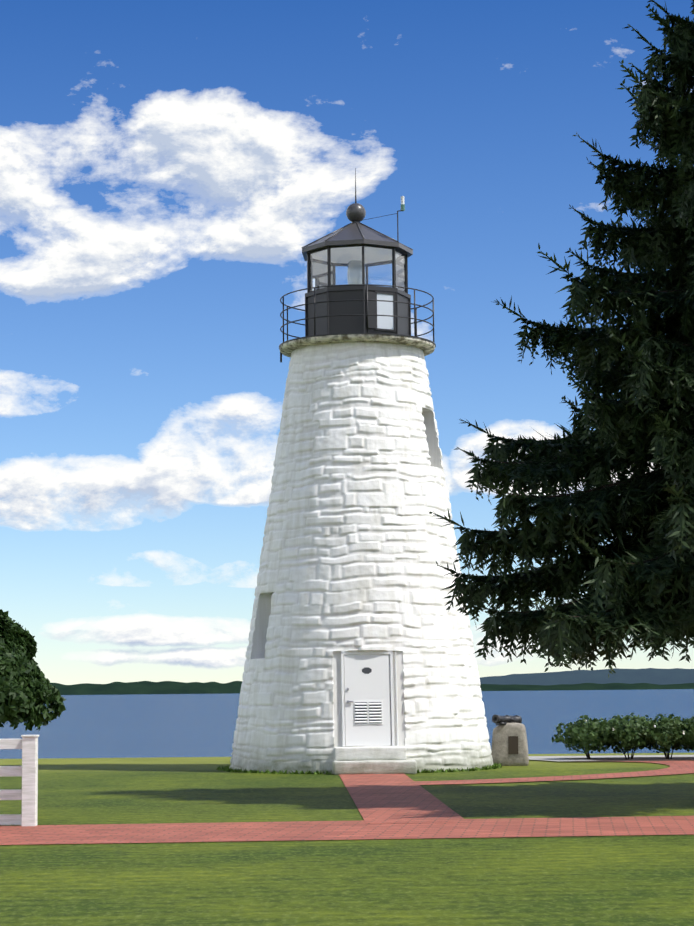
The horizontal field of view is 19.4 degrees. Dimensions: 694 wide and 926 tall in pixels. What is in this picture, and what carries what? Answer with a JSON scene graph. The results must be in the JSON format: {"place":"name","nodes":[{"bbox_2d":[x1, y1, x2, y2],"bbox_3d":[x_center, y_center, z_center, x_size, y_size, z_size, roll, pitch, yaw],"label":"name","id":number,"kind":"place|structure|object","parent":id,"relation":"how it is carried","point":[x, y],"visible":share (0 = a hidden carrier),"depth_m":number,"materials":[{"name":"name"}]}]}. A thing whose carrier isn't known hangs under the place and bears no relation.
{"place":"outdoors","nodes":[
{"label":"outdoors","id":0,"kind":"place"},
{"bbox_2d":[0,609,65,730],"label":"tree","id":1,"kind":"object","parent":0,"point":[28,691],"visible":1,"depth_m":27.46,"materials":[{"name":"green plant"}]},
{"bbox_2d":[0,753,693,925],"bbox_3d":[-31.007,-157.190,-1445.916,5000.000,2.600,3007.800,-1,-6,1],"label":"lawn ground","id":2,"kind":"structure","parent":0,"point":[634,880],"depth_m":19.10,"materials":[{"name":"green plant"}]},
{"bbox_2d":[0,735,38,825],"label":"paddock fence","id":3,"kind":"object","parent":2,"relation":"on","point":[27,793],"visible":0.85,"depth_m":24.28,"materials":[{"name":"paint"}]},
{"bbox_2d":[216,763,501,773],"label":"lawn grass","id":4,"kind":"structure","parent":2,"relation":"on","point":[493,766],"depth_m":38.96,"materials":[{"name":"green plant"}]},
{"bbox_2d":[229,342,492,773],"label":"lighthouse tower","id":5,"kind":"structure","parent":2,"relation":"on","point":[359,541],"depth_m":39.72,"materials":[{"name":"white stone"}]},
{"bbox_2d":[280,284,434,361],"bbox_3d":[0.203,-2.746,41.899,3.188,1.271,3.176,-1,-6,1],"label":"gallery railing","id":6,"kind":"object","parent":5,"relation":"on","point":[415,322],"visible":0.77,"depth_m":40.81,"materials":[{"name":"black metal"}]},
{"bbox_2d":[280,334,434,357],"bbox_3d":[0.212,-2.321,41.852,3.200,0.115,3.200,-1,-6,1],"label":"gallery deck","id":7,"kind":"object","parent":5,"relation":"on","point":[425,346],"visible":0.5,"depth_m":40.59,"materials":[{"name":"grey stone"}]},
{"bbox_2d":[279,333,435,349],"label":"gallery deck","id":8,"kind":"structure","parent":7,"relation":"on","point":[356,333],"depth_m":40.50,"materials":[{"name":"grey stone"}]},
{"bbox_2d":[305,285,410,335],"bbox_3d":[0.235,-2.925,41.913,2.173,1.050,2.196,-1,-6,1],"label":"lantern room base","id":9,"kind":"object","parent":8,"relation":"on","point":[341,324],"visible":0.46,"depth_m":41.02,"materials":[{"name":"black metal"}]},
{"bbox_2d":[307,245,407,292],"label":"lantern mullions","id":10,"kind":"object","parent":9,"relation":"on","point":[329,263],"visible":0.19,"depth_m":41.65,"materials":[{"name":"black metal"}]},
{"bbox_2d":[302,168,412,266],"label":"lantern roof","id":11,"kind":"structure","parent":10,"relation":"on","point":[355,232],"depth_m":41.47,"materials":[{"name":"black metal"}]},
{"bbox_2d":[360,210,400,240],"bbox_3d":[0.643,-4.744,41.697,1.236,0.710,0.084,-6,-8,39],"label":"antenna pole","id":12,"kind":"object","parent":11,"relation":"on","point":[397,223],"visible":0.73,"depth_m":41.35,"materials":[{"name":"black metal"}]},
{"bbox_2d":[401,196,404,210],"bbox_3d":[1.133,-5.281,41.392,0.084,0.300,0.084,-1,-6,1],"label":"antenna","id":13,"kind":"object","parent":12,"relation":"attached to","point":[402,204],"visible":0.96,"depth_m":41.36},
{"bbox_2d":[310,246,405,291],"bbox_3d":[0.223,-3.879,42.019,1.997,0.830,2.018,-1,-6,1],"label":"lantern glass","id":14,"kind":"object","parent":10,"relation":"in","point":[320,274],"visible":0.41,"depth_m":42.38,"materials":[{"name":"clear glass"}]},
{"bbox_2d":[366,291,395,331],"bbox_3d":[0.690,-3.065,41.009,0.660,0.800,0.040,3,-7,-27],"label":"door frame","id":15,"kind":"object","parent":9,"relation":"in","point":[372,309],"visible":0.94,"depth_m":40.92,"materials":[{"name":"black metal"}]},
{"bbox_2d":[377,293,393,329],"bbox_3d":[0.764,-3.060,41.061,0.400,0.720,0.010,3,-7,-27],"label":"lantern drum pane","id":16,"kind":"object","parent":15,"relation":"in","point":[385,308],"visible":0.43,"depth_m":41.06,"materials":[{"name":"white glass"}]},
{"bbox_3d":[0.201,-3.496,41.982,0.240,0.140,0.240,-1,-6,1],"label":"lens pedestal","id":17,"kind":"object","parent":9,"relation":"on","visible":0},
{"bbox_2d":[347,260,365,283],"bbox_3d":[0.198,-3.864,42.023,0.393,0.600,0.393,-1,-6,1],"label":"lighthouse lens","id":18,"kind":"object","parent":17,"relation":"on","point":[351,279],"depth_m":41.87,"materials":[{"name":"glass"}]},
{"bbox_2d":[341,651,397,746],"bbox_3d":[0.426,4.488,38.727,1.083,1.807,0.407,-1,-6,1],"label":"tower door","id":19,"kind":"structure","parent":5,"relation":"in","point":[375,684],"depth_m":38.74,"materials":[{"name":"white metal"}]},
{"bbox_2d":[355,703,381,722],"bbox_3d":[0.402,4.744,38.631,0.500,0.375,0.088,0,-6,-3],"label":"door vent","id":20,"kind":"object","parent":19,"relation":"attached to","point":[369,713],"visible":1,"depth_m":38.62,"materials":[{"name":"white metal"}]},
{"bbox_2d":[355,667,381,720],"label":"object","id":21,"kind":"object","parent":19,"relation":"attached to","point":[366,670],"visible":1,"depth_m":38.66,"materials":[{"name":"grey metal"}]},
{"bbox_2d":[332,746,416,774],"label":"tower steps","id":22,"kind":"structure","parent":2,"relation":"on","point":[370,760],"depth_m":37.93,"materials":[{"name":"white concrete"}]},
{"bbox_2d":[339,774,468,823],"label":"brick walkway","id":23,"kind":"structure","parent":2,"relation":"on","point":[385,798],"depth_m":28.63,"materials":[{"name":"red brick"}]},
{"bbox_2d":[491,722,528,765],"bbox_3d":[3.319,5.766,41.646,0.820,0.898,0.540,-1,-6,1],"label":"monument stone","id":24,"kind":"object","parent":2,"relation":"on","point":[499,749],"visible":0.73,"depth_m":41.44,"materials":[{"name":"beige stone"}]},
{"bbox_2d":[492,714,521,724],"bbox_3d":[3.304,5.278,41.724,0.320,0.248,0.878,-6,-8,41],"label":"monument cannon","id":25,"kind":"object","parent":24,"relation":"on","point":[501,720],"visible":0.83,"depth_m":41.54,"materials":[{"name":"black metal"}]},
{"bbox_2d":[508,736,517,753],"bbox_3d":[3.389,5.748,41.418,0.200,0.361,0.045,-2,-6,9],"label":"monument plaque","id":26,"kind":"object","parent":24,"relation":"attached to","point":[512,744],"visible":1,"depth_m":41.41,"materials":[{"name":"brown metal"}]},
{"bbox_2d":[406,760,693,784],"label":"curved brick path","id":27,"kind":"structure","parent":2,"relation":"on","point":[681,767],"depth_m":35.97,"materials":[{"name":"red brick"}]},
{"bbox_2d":[529,757,595,760],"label":"concrete walk","id":28,"kind":"structure","parent":2,"relation":"on","point":[553,759],"depth_m":44.13,"materials":[{"name":"grey concrete"}]},
{"bbox_2d":[528,755,693,757],"bbox_3d":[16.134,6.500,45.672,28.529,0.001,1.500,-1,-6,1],"label":"seawall","id":29,"kind":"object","parent":2,"relation":"on","point":[610,756],"visible":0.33,"depth_m":45.88,"materials":[{"name":"grey concrete"}]},
{"bbox_2d":[561,757,693,761],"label":"mulch bed","id":30,"kind":"object","parent":2,"relation":"on","point":[647,759],"visible":0.83,"depth_m":43.88,"materials":[{"name":"brown soil"}]},
{"bbox_2d":[552,713,693,758],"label":"rose hedge","id":31,"kind":"object","parent":30,"relation":"on","point":[595,734],"depth_m":43.77,"materials":[{"name":"green plant"}]},
{"bbox_2d":[0,689,693,758],"bbox_3d":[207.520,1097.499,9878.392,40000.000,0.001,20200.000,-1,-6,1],"label":"bay water","id":32,"kind":"structure","parent":0,"point":[142,725],"depth_m":247.49,"materials":[{"name":"blue liquid"}]},
{"bbox_2d":[50,681,693,694],"bbox_3d":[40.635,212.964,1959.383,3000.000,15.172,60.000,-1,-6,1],"label":"distant tree line","id":33,"kind":"object","parent":32,"relation":"on","point":[144,687],"visible":0.6,"depth_m":1940.67,"materials":[{"name":"green plant"}]},
{"bbox_2d":[0,816,693,844],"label":"brick path","id":34,"kind":"structure","parent":0,"point":[311,830],"depth_m":22.93,"materials":[{"name":"red brick"}]},
{"bbox_2d":[0,0,693,684],"label":"sky","id":35,"kind":"structure","parent":0,"point":[168,168],"materials":[{"name":"blue"}]},
{"bbox_2d":[311,246,401,263],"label":"lantern ceiling","id":36,"kind":"structure","parent":0,"point":[382,254],"depth_m":42.67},
{"bbox_2d":[480,668,693,684],"bbox_3d":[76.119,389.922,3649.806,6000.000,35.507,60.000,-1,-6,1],"label":"shore hills","id":37,"kind":"structure","parent":0,"point":[661,676],"depth_m":3625.15,"materials":[{"name":"blue"}]},
{"label":"spruce mulch bed","id":38,"kind":"object","parent":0,"visible":0},
{"bbox_2d":[429,0,693,676],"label":"evergreen tree","id":39,"kind":"object","parent":38,"relation":"on","point":[656,507],"visible":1,"depth_m":28.10,"materials":[{"name":"green plant"}]}
]}

